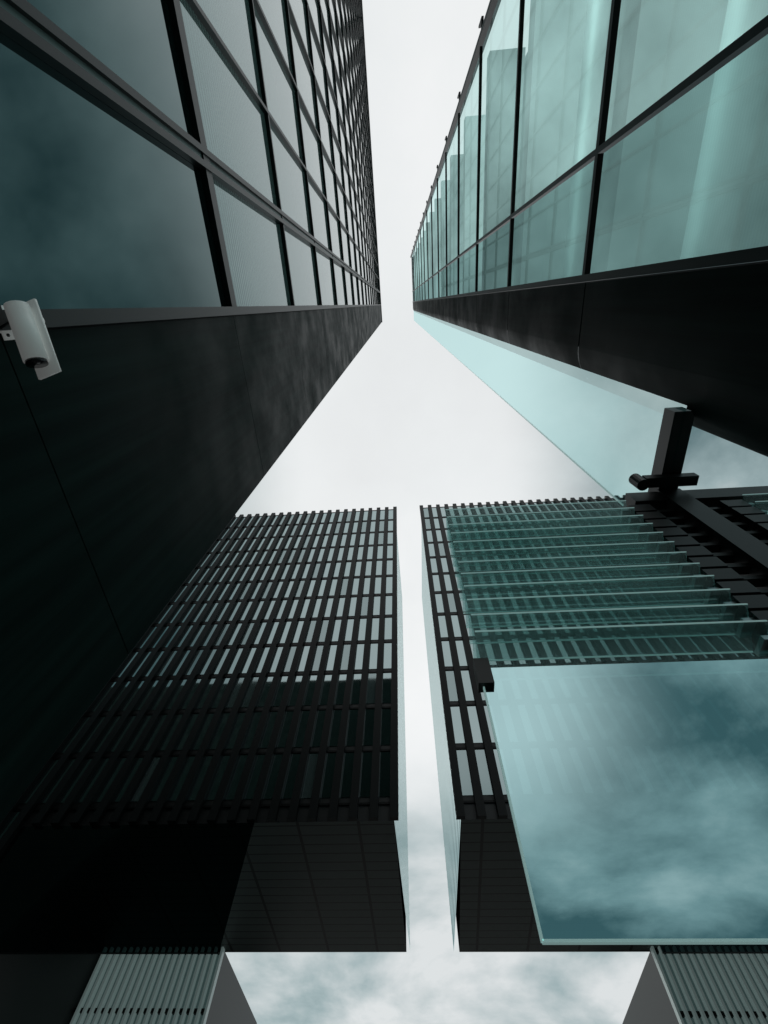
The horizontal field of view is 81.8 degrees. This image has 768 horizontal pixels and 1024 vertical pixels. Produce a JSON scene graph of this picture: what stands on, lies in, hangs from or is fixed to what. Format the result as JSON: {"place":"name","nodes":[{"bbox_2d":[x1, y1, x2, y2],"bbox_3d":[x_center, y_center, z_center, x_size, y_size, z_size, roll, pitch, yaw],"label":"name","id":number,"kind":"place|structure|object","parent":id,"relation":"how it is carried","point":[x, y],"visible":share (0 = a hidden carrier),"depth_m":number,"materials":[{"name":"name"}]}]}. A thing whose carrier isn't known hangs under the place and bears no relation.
{"place":"outdoors","nodes":[
{"label":"outdoors","id":0,"kind":"place"},
{"bbox_2d":[0,0,381,822],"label":"building","id":1,"kind":"structure","parent":0,"point":[188,248],"depth_m":3.15,"materials":[{"name":"black"}]},
{"bbox_2d":[0,298,60,379],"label":"security camera","id":2,"kind":"object","parent":1,"relation":"attached to","point":[28,333],"visible":0.97,"depth_m":1.86,"materials":[{"name":"white"}]},
{"bbox_2d":[0,507,409,1023],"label":"tower","id":3,"kind":"structure","parent":0,"point":[220,773],"depth_m":33.58,"materials":[{"name":"black metal"}]},
{"bbox_2d":[225,0,767,1023],"label":"sky","id":4,"kind":"structure","parent":0,"point":[406,426],"materials":[{"name":"white"}]},
{"bbox_2d":[410,0,767,390],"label":"building","id":5,"kind":"structure","parent":0,"point":[604,188],"depth_m":3.85,"materials":[{"name":"teal glass"}]},
{"bbox_2d":[419,496,767,1023],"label":"tower","id":6,"kind":"structure","parent":0,"point":[491,907],"depth_m":40.83,"materials":[{"name":"black"}]},
{"label":"ground","id":7,"kind":"structure","parent":0,"visible":0},
{"bbox_2d":[414,311,686,505],"bbox_3d":[2.438,-9.216,22.130,0.024,51.200,0.934,-3,-65,3],"label":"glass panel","id":8,"kind":"object","parent":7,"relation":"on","point":[602,431],"visible":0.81,"depth_m":4.58,"materials":[{"name":"teal glass"}]},
{"bbox_2d":[413,308,767,456],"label":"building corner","id":9,"kind":"object","parent":7,"relation":"on","point":[735,413],"visible":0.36,"depth_m":2.84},
{"bbox_2d":[619,407,767,656],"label":"steel frame","id":10,"kind":"object","parent":7,"relation":"on","point":[720,535],"visible":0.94,"depth_m":2.58,"materials":[{"name":"black metal"}]},
{"bbox_2d":[445,493,767,660],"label":"glass louvers","id":11,"kind":"object","parent":10,"relation":"attached to","point":[595,608],"visible":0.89,"depth_m":2.20,"materials":[{"name":"teal glass"}]},
{"bbox_2d":[473,658,767,944],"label":"glass sheet","id":12,"kind":"object","parent":10,"relation":"attached to","point":[637,794],"visible":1,"depth_m":1.30,"materials":[{"name":"teal glass"}]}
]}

